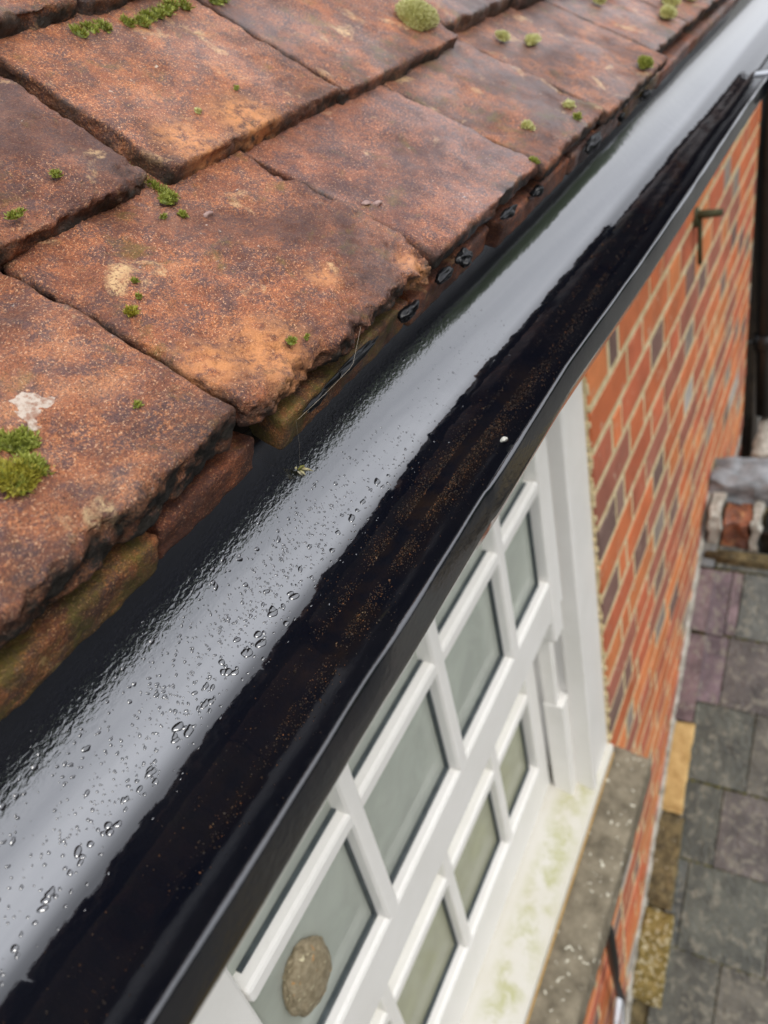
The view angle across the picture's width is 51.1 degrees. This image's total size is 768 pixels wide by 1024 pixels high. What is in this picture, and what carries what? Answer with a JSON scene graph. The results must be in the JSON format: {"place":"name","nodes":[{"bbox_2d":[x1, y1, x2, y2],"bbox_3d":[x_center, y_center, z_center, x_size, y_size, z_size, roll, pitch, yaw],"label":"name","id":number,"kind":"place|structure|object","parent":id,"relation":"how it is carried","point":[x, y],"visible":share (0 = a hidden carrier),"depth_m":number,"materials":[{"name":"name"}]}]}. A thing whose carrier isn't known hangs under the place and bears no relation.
{"place":"outdoors","nodes":[
{"label":"outdoors","id":0,"kind":"place"},
{"bbox_2d":[233,424,248,432],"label":"roof deck","id":1,"kind":"structure","parent":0,"point":[236,428],"depth_m":0.37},
{"bbox_2d":[0,532,158,720],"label":"under tile","id":2,"kind":"object","parent":1,"relation":"on","point":[44,646],"visible":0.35,"depth_m":0.28,"materials":[{"name":"ceramic"}]},
{"bbox_2d":[0,272,235,648],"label":"clay tile","id":3,"kind":"object","parent":2,"relation":"on","point":[123,470],"visible":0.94,"depth_m":0.29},
{"bbox_2d":[0,456,45,498],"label":"moss tuft","id":4,"kind":"object","parent":3,"relation":"on","point":[12,467],"visible":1,"depth_m":0.27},
{"bbox_2d":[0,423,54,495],"bbox_3d":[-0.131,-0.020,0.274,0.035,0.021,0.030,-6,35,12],"label":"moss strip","id":5,"kind":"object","parent":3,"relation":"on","point":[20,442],"visible":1,"depth_m":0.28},
{"bbox_2d":[9,392,54,430],"bbox_3d":[-0.130,-0.037,0.291,0.016,0.010,0.023,-6,35,12],"label":"lichen patch","id":6,"kind":"object","parent":3,"relation":"on","point":[28,405],"visible":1,"depth_m":0.29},
{"bbox_2d":[132,399,144,408],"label":"moss tuft","id":7,"kind":"object","parent":3,"relation":"on","point":[137,404],"visible":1,"depth_m":0.31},
{"bbox_2d":[146,431,253,558],"bbox_3d":[-0.125,-0.032,0.348,0.117,0.065,0.070,8,40,28],"label":"under tile","id":8,"kind":"object","parent":1,"relation":"on","point":[214,482],"visible":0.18,"depth_m":0.33,"materials":[{"name":"red ceramic"}]},
{"bbox_2d":[249,298,407,449],"bbox_3d":[-0.068,-0.099,0.421,0.116,0.065,0.135,8,40,28],"label":"under tile","id":9,"kind":"object","parent":1,"relation":"on","point":[279,428],"visible":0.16,"depth_m":0.38,"materials":[{"name":"ceramic"}]},
{"bbox_2d":[0,150,431,426],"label":"clay tile","id":10,"kind":"object","parent":9,"relation":"on","point":[248,277],"visible":0.8,"depth_m":0.37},
{"bbox_2d":[0,76,146,270],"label":"clay tile","id":11,"kind":"object","parent":10,"relation":"on","point":[38,139],"visible":0.99,"depth_m":0.38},
{"bbox_2d":[3,206,26,219],"bbox_3d":[-0.157,-0.128,0.343,0.005,0.005,0.013,8,40,28],"label":"moss tuft","id":12,"kind":"object","parent":11,"relation":"on","point":[12,214],"visible":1,"depth_m":0.34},
{"bbox_2d":[0,0,76,38],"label":"clay tile","id":13,"kind":"object","parent":11,"relation":"on","point":[17,16],"visible":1,"depth_m":0.43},
{"bbox_2d":[48,167,63,177],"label":"moss tuft","id":14,"kind":"object","parent":11,"relation":"on","point":[53,173],"visible":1,"depth_m":0.37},
{"bbox_2d":[122,304,140,317],"bbox_3d":[-0.107,-0.085,0.339,0.007,0.006,0.008,8,40,28],"label":"moss tuft","id":15,"kind":"object","parent":10,"relation":"on","point":[130,311],"visible":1,"depth_m":0.34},
{"bbox_2d":[129,276,140,283],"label":"moss tuft","id":16,"kind":"object","parent":10,"relation":"on","point":[135,279],"visible":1,"depth_m":0.35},
{"bbox_2d":[134,291,142,298],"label":"moss tuft","id":17,"kind":"object","parent":10,"relation":"on","point":[139,296],"visible":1,"depth_m":0.35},
{"bbox_2d":[129,162,174,193],"bbox_3d":[-0.124,-0.171,0.409,0.040,0.028,0.011,8,40,28],"label":"moss strip","id":18,"kind":"object","parent":10,"relation":"on","point":[161,188],"visible":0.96,"depth_m":0.41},
{"bbox_2d":[158,212,167,219],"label":"moss tuft","id":19,"kind":"object","parent":10,"relation":"on","point":[163,216],"visible":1,"depth_m":0.39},
{"bbox_2d":[156,189,180,204],"bbox_3d":[-0.108,-0.157,0.401,0.010,0.007,0.014,8,40,28],"label":"moss strip","id":20,"kind":"object","parent":10,"relation":"on","point":[167,197],"visible":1,"depth_m":0.40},
{"bbox_2d":[177,209,189,217],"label":"moss tuft","id":21,"kind":"object","parent":10,"relation":"on","point":[182,214],"visible":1,"depth_m":0.40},
{"bbox_2d":[203,211,212,217],"bbox_3d":[-0.089,-0.149,0.405,0.005,0.003,0.007,8,40,28],"label":"pebble","id":22,"kind":"object","parent":10,"relation":"on","point":[206,214],"visible":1,"depth_m":0.40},
{"bbox_2d":[285,335,297,345],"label":"moss tuft","id":23,"kind":"object","parent":10,"relation":"on","point":[291,340],"visible":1,"depth_m":0.35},
{"bbox_2d":[302,388,327,413],"bbox_3d":[-0.031,-0.051,0.368,0.003,0.005,0.024,8,40,28],"label":"sealant blob","id":24,"kind":"object","parent":10,"relation":"attached to","point":[315,402],"visible":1,"depth_m":0.37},
{"bbox_2d":[321,335,378,391],"bbox_3d":[-0.015,-0.072,0.389,0.004,0.006,0.058,8,40,28],"label":"sealant blob","id":25,"kind":"object","parent":10,"relation":"attached to","point":[359,355],"visible":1,"depth_m":0.39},
{"bbox_2d":[397,299,419,322],"bbox_3d":[0.013,-0.106,0.427,0.008,0.008,0.019,8,40,28],"label":"sealant blob","id":26,"kind":"object","parent":10,"relation":"attached to","point":[407,313],"visible":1,"depth_m":0.42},
{"bbox_2d":[0,0,767,1023],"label":"gutter","id":27,"kind":"object","parent":1,"relation":"attached to","point":[686,122],"visible":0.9,"depth_m":0.34,"materials":[{"name":"black paint"}]},
{"bbox_2d":[0,803,5,810],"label":"water bead","id":28,"kind":"object","parent":27,"relation":"on","point":[2,806],"visible":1,"depth_m":0.27,"materials":[{"name":"black"}]},
{"bbox_2d":[9,837,15,845],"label":"water bead","id":29,"kind":"object","parent":27,"relation":"on","point":[12,841],"visible":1,"depth_m":0.27,"materials":[{"name":"black"}]},
{"bbox_2d":[10,944,18,952],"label":"water bead","id":30,"kind":"object","parent":27,"relation":"on","point":[14,948],"visible":1,"depth_m":0.25,"materials":[{"name":"black"}]},
{"bbox_2d":[31,764,38,770],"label":"water bead","id":31,"kind":"object","parent":27,"relation":"on","point":[34,767],"visible":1,"depth_m":0.28,"materials":[{"name":"black"}]},
{"bbox_2d":[36,904,48,912],"bbox_3d":[-0.110,0.128,0.260,0.004,0.001,0.002,-18,56,-30],"label":"water bead","id":32,"kind":"object","parent":27,"relation":"on","point":[43,908],"visible":1,"depth_m":0.26,"materials":[{"name":"black"}]},
{"bbox_2d":[40,896,50,903],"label":"water bead","id":33,"kind":"object","parent":27,"relation":"on","point":[44,900],"visible":1,"depth_m":0.26,"materials":[{"name":"black"}]},
{"bbox_2d":[44,886,54,896],"bbox_3d":[-0.110,0.125,0.264,0.003,0.001,0.005,25,46,9],"label":"water bead","id":34,"kind":"object","parent":27,"relation":"on","point":[50,892],"visible":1,"depth_m":0.26,"materials":[{"name":"black"}]},
{"bbox_2d":[74,845,81,858],"bbox_3d":[-0.104,0.116,0.274,0.003,0.001,0.005,12,49,-13],"label":"water bead","id":35,"kind":"object","parent":27,"relation":"on","point":[78,851],"visible":1,"depth_m":0.27,"materials":[{"name":"black"}]},
{"bbox_2d":[77,858,83,866],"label":"water bead","id":36,"kind":"object","parent":27,"relation":"on","point":[80,862],"visible":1,"depth_m":0.27,"materials":[{"name":"black"}]},
{"bbox_2d":[81,745,90,752],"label":"water bead","id":37,"kind":"object","parent":27,"relation":"on","point":[85,749],"visible":1,"depth_m":0.29,"materials":[{"name":"clear"}]},
{"bbox_2d":[87,840,93,847],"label":"water bead","id":38,"kind":"object","parent":27,"relation":"on","point":[90,843],"visible":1,"depth_m":0.28,"materials":[{"name":"black"}]},
{"bbox_2d":[104,821,112,829],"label":"water bead","id":39,"kind":"object","parent":27,"relation":"on","point":[108,824],"visible":1,"depth_m":0.28,"materials":[{"name":"clear"}]},
{"bbox_2d":[105,828,113,836],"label":"water bead","id":40,"kind":"object","parent":27,"relation":"on","point":[109,832],"visible":1,"depth_m":0.28,"materials":[{"name":"black"}]},
{"bbox_2d":[112,820,121,827],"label":"water bead","id":41,"kind":"object","parent":27,"relation":"on","point":[118,824],"visible":1,"depth_m":0.28,"materials":[{"name":"clear"}]},
{"bbox_2d":[171,737,179,743],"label":"water bead","id":42,"kind":"object","parent":27,"relation":"on","point":[175,740],"visible":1,"depth_m":0.31,"materials":[{"name":"clear"}]},
{"bbox_2d":[171,721,183,731],"bbox_3d":[-0.080,0.083,0.311,0.004,0.001,0.006,41,49,12],"label":"water bead","id":43,"kind":"object","parent":27,"relation":"on","point":[178,726],"visible":1,"depth_m":0.31,"materials":[{"name":"clear"}]},
{"bbox_2d":[183,724,193,737],"bbox_3d":[-0.075,0.085,0.311,0.004,0.001,0.006,16,46,-1],"label":"water bead","id":44,"kind":"object","parent":27,"relation":"on","point":[188,731],"visible":1,"depth_m":0.31,"materials":[{"name":"clear"}]},
{"bbox_2d":[201,698,207,707],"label":"water bead","id":45,"kind":"object","parent":27,"relation":"on","point":[204,704],"visible":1,"depth_m":0.32,"materials":[{"name":"clear"}]},
{"bbox_2d":[224,668,231,675],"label":"water bead","id":46,"kind":"object","parent":27,"relation":"on","point":[228,671],"visible":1,"depth_m":0.33,"materials":[{"name":"clear"}]},
{"bbox_2d":[230,669,238,674],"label":"water bead","id":47,"kind":"object","parent":27,"relation":"on","point":[235,672],"visible":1,"depth_m":0.33,"materials":[{"name":"clear"}]},
{"bbox_2d":[244,648,252,657],"bbox_3d":[-0.057,0.059,0.339,0.004,0.001,0.006,17,45,7],"label":"water bead","id":48,"kind":"object","parent":27,"relation":"on","point":[249,653],"visible":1,"depth_m":0.34,"materials":[{"name":"clear"}]},
{"bbox_2d":[0,299,501,976],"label":"water droplets","id":49,"kind":"object","parent":27,"relation":"in","point":[16,817],"visible":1,"depth_m":0.33,"materials":[{"name":"black"}]},
{"bbox_2d":[253,630,261,637],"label":"water bead","id":50,"kind":"object","parent":27,"relation":"on","point":[257,634],"visible":1,"depth_m":0.35,"materials":[{"name":"black"}]},
{"bbox_2d":[256,639,266,647],"bbox_3d":[-0.052,0.056,0.344,0.006,0.001,0.004,-30,60,-35],"label":"water bead","id":51,"kind":"object","parent":27,"relation":"on","point":[262,643],"visible":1,"depth_m":0.34,"materials":[{"name":"black"}]},
{"bbox_2d":[267,609,277,617],"bbox_3d":[-0.049,0.045,0.355,0.006,0.001,0.004,-26,62,-36],"label":"water bead","id":52,"kind":"object","parent":27,"relation":"on","point":[272,613],"visible":1,"depth_m":0.35,"materials":[{"name":"black"}]},
{"bbox_2d":[289,593,299,599],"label":"water bead","id":53,"kind":"object","parent":27,"relation":"on","point":[294,596],"visible":1,"depth_m":0.36,"materials":[{"name":"black"}]},
{"bbox_2d":[295,465,312,476],"bbox_3d":[-0.040,-0.021,0.399,0.005,0.007,0.008,8,40,28],"label":"seed husk","id":54,"kind":"object","parent":27,"relation":"on","point":[302,469],"visible":1,"depth_m":0.40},
{"bbox_2d":[3,176,681,1022],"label":"gutter grit","id":55,"kind":"object","parent":27,"relation":"in","point":[377,554],"visible":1,"depth_m":0.40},
{"bbox_2d":[348,514,354,521],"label":"water bead","id":56,"kind":"object","parent":27,"relation":"on","point":[351,518],"visible":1,"depth_m":0.40,"materials":[{"name":"black"}]},
{"bbox_2d":[399,224,488,325],"bbox_3d":[-0.009,-0.173,0.508,0.117,0.065,0.122,8,40,28],"label":"under tile","id":57,"kind":"object","parent":1,"relation":"on","point":[426,296],"visible":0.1,"depth_m":0.48,"materials":[{"name":"red ceramic"}]},
{"bbox_2d":[245,85,537,268],"bbox_3d":[-0.019,-0.236,0.514,0.183,0.110,0.171,8,40,28],"label":"clay tile","id":58,"kind":"object","parent":57,"relation":"on","point":[441,187],"visible":0.63,"depth_m":0.49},
{"bbox_2d":[0,0,339,184],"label":"clay tile","id":59,"kind":"object","parent":58,"relation":"on","point":[135,96],"visible":0.94,"depth_m":0.45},
{"bbox_2d":[76,0,133,15],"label":"clay tile","id":60,"kind":"object","parent":59,"relation":"on","point":[92,7],"visible":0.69,"depth_m":0.47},
{"bbox_2d":[68,0,229,37],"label":"moss strip","id":61,"kind":"object","parent":59,"relation":"on","point":[145,17],"visible":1,"depth_m":0.48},
{"bbox_2d":[194,107,201,113],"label":"moss tuft","id":62,"kind":"object","parent":59,"relation":"on","point":[197,109],"visible":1,"depth_m":0.44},
{"bbox_2d":[361,200,370,205],"bbox_3d":[-0.010,-0.175,0.454,0.005,0.003,0.006,8,40,28],"label":"pebble","id":63,"kind":"object","parent":58,"relation":"on","point":[366,202],"visible":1,"depth_m":0.45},
{"bbox_2d":[372,200,382,205],"bbox_3d":[-0.004,-0.176,0.458,0.005,0.003,0.006,8,40,28],"label":"pebble","id":64,"kind":"object","parent":58,"relation":"on","point":[377,203],"visible":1,"depth_m":0.46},
{"bbox_2d":[435,266,452,284],"bbox_3d":[0.034,-0.135,0.458,0.007,0.008,0.024,8,40,28],"label":"sealant blob","id":65,"kind":"object","parent":58,"relation":"attached to","point":[444,274],"visible":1,"depth_m":0.45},
{"bbox_2d":[500,204,517,219],"bbox_3d":[0.081,-0.194,0.523,0.006,0.007,0.030,8,40,28],"label":"sealant blob","id":66,"kind":"object","parent":58,"relation":"attached to","point":[508,213],"visible":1,"depth_m":0.52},
{"bbox_2d":[529,156,540,163],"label":"moss tuft","id":67,"kind":"object","parent":58,"relation":"on","point":[534,160],"visible":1,"depth_m":0.55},
{"bbox_2d":[454,247,472,267],"bbox_3d":[0.048,-0.151,0.477,0.008,0.011,0.017,8,40,28],"label":"sealant blob","id":68,"kind":"object","parent":57,"relation":"attached to","point":[463,257],"visible":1,"depth_m":0.47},
{"bbox_2d":[484,155,569,247],"bbox_3d":[0.059,-0.255,0.602,0.116,0.066,0.157,8,40,28],"label":"under tile","id":69,"kind":"object","parent":1,"relation":"on","point":[499,231],"visible":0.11,"depth_m":0.56,"materials":[{"name":"red ceramic"}]},
{"bbox_2d":[382,39,602,181],"bbox_3d":[0.061,-0.330,0.625,0.181,0.110,0.162,8,40,28],"label":"clay tile","id":70,"kind":"object","parent":69,"relation":"on","point":[492,99],"visible":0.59,"depth_m":0.61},
{"bbox_2d":[196,0,457,104],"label":"clay tile","id":71,"kind":"object","parent":70,"relation":"on","point":[352,49],"visible":0.91,"depth_m":0.57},
{"bbox_2d":[394,0,439,31],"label":"moss cushion","id":72,"kind":"object","parent":71,"relation":"on","point":[421,16],"visible":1,"depth_m":0.63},
{"bbox_2d":[519,118,534,130],"bbox_3d":[0.106,-0.283,0.588,0.011,0.009,0.015,8,40,28],"label":"moss tuft","id":73,"kind":"object","parent":70,"relation":"on","point":[526,124],"visible":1,"depth_m":0.59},
{"bbox_2d":[562,98,576,109],"bbox_3d":[0.148,-0.325,0.641,0.011,0.008,0.020,8,40,28],"label":"moss tuft","id":74,"kind":"object","parent":70,"relation":"on","point":[568,103],"visible":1,"depth_m":0.64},
{"bbox_2d":[573,112,581,120],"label":"moss tuft","id":75,"kind":"object","parent":70,"relation":"on","point":[577,116],"visible":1,"depth_m":0.63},
{"bbox_2d":[529,184,543,196],"bbox_3d":[0.108,-0.226,0.567,0.008,0.007,0.018,8,40,28],"label":"sealant blob","id":76,"kind":"object","parent":69,"relation":"attached to","point":[537,190],"visible":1,"depth_m":0.56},
{"bbox_2d":[563,110,622,174],"bbox_3d":[0.134,-0.348,0.709,0.116,0.065,0.157,8,40,28],"label":"under tile","id":77,"kind":"object","parent":1,"relation":"on","point":[576,154],"visible":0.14,"depth_m":0.66,"materials":[{"name":"ceramic"}]},
{"bbox_2d":[456,1,667,124],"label":"clay tile","id":78,"kind":"object","parent":77,"relation":"on","point":[572,55],"visible":0.73,"depth_m":0.74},
{"bbox_2d":[421,0,512,33],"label":"clay tile","id":79,"kind":"object","parent":78,"relation":"on","point":[456,16],"visible":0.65,"depth_m":0.70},
{"bbox_2d":[495,29,510,41],"bbox_3d":[0.106,-0.422,0.711,0.014,0.010,0.020,8,40,28],"label":"moss tuft","id":80,"kind":"object","parent":78,"relation":"on","point":[503,35],"visible":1,"depth_m":0.71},
{"bbox_2d":[510,0,544,9],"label":"clay tile","id":81,"kind":"object","parent":78,"relation":"on","point":[519,4],"visible":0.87,"depth_m":0.79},
{"bbox_2d":[523,32,541,45],"bbox_3d":[0.134,-0.427,0.725,0.013,0.010,0.032,8,40,28],"label":"moss tuft","id":82,"kind":"object","parent":78,"relation":"on","point":[531,39],"visible":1,"depth_m":0.72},
{"bbox_2d":[617,112,624,121],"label":"sealant blob","id":83,"kind":"object","parent":78,"relation":"attached to","point":[621,117],"visible":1,"depth_m":0.72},
{"bbox_2d":[637,54,653,68],"bbox_3d":[0.248,-0.428,0.764,0.017,0.014,0.030,8,40,28],"label":"moss tuft","id":84,"kind":"object","parent":78,"relation":"on","point":[644,61],"visible":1,"depth_m":0.76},
{"bbox_2d":[585,131,601,154],"bbox_3d":[0.172,-0.303,0.659,0.008,0.012,0.045,8,40,28],"label":"sealant blob","id":85,"kind":"object","parent":77,"relation":"attached to","point":[593,141],"visible":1,"depth_m":0.65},
{"bbox_2d":[617,71,660,125],"bbox_3d":[0.207,-0.444,0.821,0.117,0.065,0.168,8,40,28],"label":"under tile","id":86,"kind":"object","parent":1,"relation":"on","point":[630,107],"visible":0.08,"depth_m":0.79,"materials":[{"name":"ceramic"}]},
{"bbox_2d":[639,89,651,100],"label":"sealant blob","id":87,"kind":"object","parent":86,"relation":"attached to","point":[645,95],"visible":1,"depth_m":0.79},
{"bbox_2d":[654,32,695,88],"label":"under tile","id":88,"kind":"object","parent":1,"relation":"on","point":[677,50],"visible":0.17,"depth_m":0.94,"materials":[{"name":"red ceramic"}]},
{"bbox_2d":[544,0,685,53],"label":"clay tile","id":89,"kind":"object","parent":88,"relation":"on","point":[641,23],"visible":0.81,"depth_m":0.87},
{"bbox_2d":[592,0,606,4],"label":"moss tuft","id":90,"kind":"object","parent":89,"relation":"on","point":[600,2],"visible":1,"depth_m":0.87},
{"bbox_2d":[659,3,677,18],"bbox_3d":[0.325,-0.570,0.917,0.021,0.016,0.040,8,40,28],"label":"moss tuft","id":91,"kind":"object","parent":89,"relation":"on","point":[667,11],"visible":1,"depth_m":0.91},
{"bbox_2d":[640,0,713,31],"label":"clay tile","id":92,"kind":"object","parent":88,"relation":"on","point":[690,13],"visible":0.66,"depth_m":0.97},
{"bbox_2d":[660,0,680,5],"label":"moss tuft","id":93,"kind":"object","parent":92,"relation":"on","point":[674,2],"visible":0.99,"depth_m":0.95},
{"bbox_2d":[682,0,739,53],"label":"under tile","id":94,"kind":"object","parent":1,"relation":"on","point":[705,25],"visible":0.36,"depth_m":1.11,"materials":[{"name":"ceramic"}]},
{"bbox_2d":[709,0,723,9],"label":"clay tile","id":95,"kind":"object","parent":94,"relation":"on","point":[715,3],"visible":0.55,"depth_m":1.07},
{"label":"ground","id":96,"kind":"structure","parent":0,"visible":0},
{"bbox_2d":[582,101,760,1023],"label":"brick wall","id":97,"kind":"structure","parent":96,"relation":"on","point":[663,382],"depth_m":1.87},
{"bbox_2d":[193,380,613,1023],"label":"sash window","id":98,"kind":"structure","parent":97,"relation":"attached to","point":[429,874],"depth_m":1.07,"materials":[{"name":"white paint"}]},
{"bbox_2d":[282,935,331,1016],"bbox_3d":[-0.068,0.409,0.709,0.025,0.083,0.062,8,40,28],"label":"crusty lump","id":99,"kind":"object","parent":98,"relation":"in","point":[307,971],"visible":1,"depth_m":0.69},
{"bbox_2d":[528,746,651,1023],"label":"stone sill","id":100,"kind":"structure","parent":97,"relation":"attached to","point":[567,984],"depth_m":1.44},
{"bbox_2d":[605,924,624,1023],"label":"black cable","id":101,"kind":"object","parent":97,"relation":"attached to","point":[612,954],"visible":0.52,"depth_m":1.74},
{"bbox_2d":[612,997,623,1023],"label":"pipe","id":102,"kind":"object","parent":101,"relation":"attached to","point":[618,1014],"visible":1,"depth_m":1.87,"materials":[{"name":"plastic"}]},
{"bbox_2d":[693,207,723,264],"bbox_3d":[0.706,-0.606,1.768,0.072,0.127,0.021,8,40,28],"label":"iron bracket","id":103,"kind":"object","parent":97,"relation":"attached to","point":[699,215],"visible":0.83,"depth_m":1.75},
{"bbox_2d":[747,90,767,417],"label":"downpipe","id":104,"kind":"object","parent":97,"relation":"attached to","point":[760,341],"visible":0.84,"depth_m":2.85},
{"bbox_2d":[625,457,767,1023],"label":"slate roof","id":105,"kind":"structure","parent":96,"relation":"on","point":[717,969],"depth_m":2.27,"materials":[{"name":"stone"}]},
{"bbox_2d":[632,905,673,1008],"bbox_3d":[0.756,1.244,2.255,0.086,0.181,0.213,8,40,28],"label":"edging stone","id":106,"kind":"object","parent":105,"relation":"on","point":[654,941],"visible":0.98,"depth_m":2.23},
{"bbox_2d":[646,812,684,910],"bbox_3d":[0.809,0.997,2.306,0.077,0.182,0.220,8,40,28],"label":"edging stone","id":107,"kind":"object","parent":105,"relation":"on","point":[663,877],"visible":0.98,"depth_m":2.28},
{"bbox_2d":[662,721,695,814],"bbox_3d":[0.863,0.747,2.356,0.065,0.186,0.219,8,40,28],"label":"edging stone","id":108,"kind":"object","parent":105,"relation":"on","point":[678,767],"visible":0.95,"depth_m":2.33,"materials":[{"name":"yellow stone"}]},
{"bbox_2d":[706,492,726,546],"bbox_3d":[1.029,0.027,2.484,0.052,0.157,0.153,8,40,28],"label":"mortar lump","id":109,"kind":"object","parent":105,"relation":"on","point":[714,525],"visible":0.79,"depth_m":2.43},
{"bbox_2d":[704,549,767,569],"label":"stone edging","id":110,"kind":"object","parent":105,"relation":"on","point":[746,559],"visible":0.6,"depth_m":2.41,"materials":[{"name":"stone"}]},
{"bbox_2d":[720,502,753,549],"bbox_3d":[1.079,0.051,2.458,0.088,0.129,0.116,8,40,28],"label":"broken brick","id":111,"kind":"object","parent":105,"relation":"on","point":[736,526],"visible":0.84,"depth_m":2.42,"materials":[{"name":"brick"}]},
{"bbox_2d":[708,456,767,506],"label":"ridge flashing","id":112,"kind":"object","parent":105,"relation":"on","point":[739,480],"visible":0.91,"depth_m":2.46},
{"bbox_2d":[748,500,765,553],"bbox_3d":[1.130,0.049,2.433,0.038,0.141,0.152,8,40,28],"label":"mortar lump","id":113,"kind":"object","parent":105,"relation":"on","point":[756,523],"visible":0.84,"depth_m":2.39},
{"bbox_2d":[751,417,767,457],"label":"grey block","id":114,"kind":"structure","parent":105,"relation":"on","point":[760,445],"depth_m":3.07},
{"bbox_2d":[760,510,767,553],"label":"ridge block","id":115,"kind":"structure","parent":105,"relation":"on","point":[764,547],"depth_m":2.38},
{"bbox_2d":[741,174,757,457],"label":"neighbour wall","id":116,"kind":"structure","parent":96,"relation":"on","point":[750,425],"depth_m":3.22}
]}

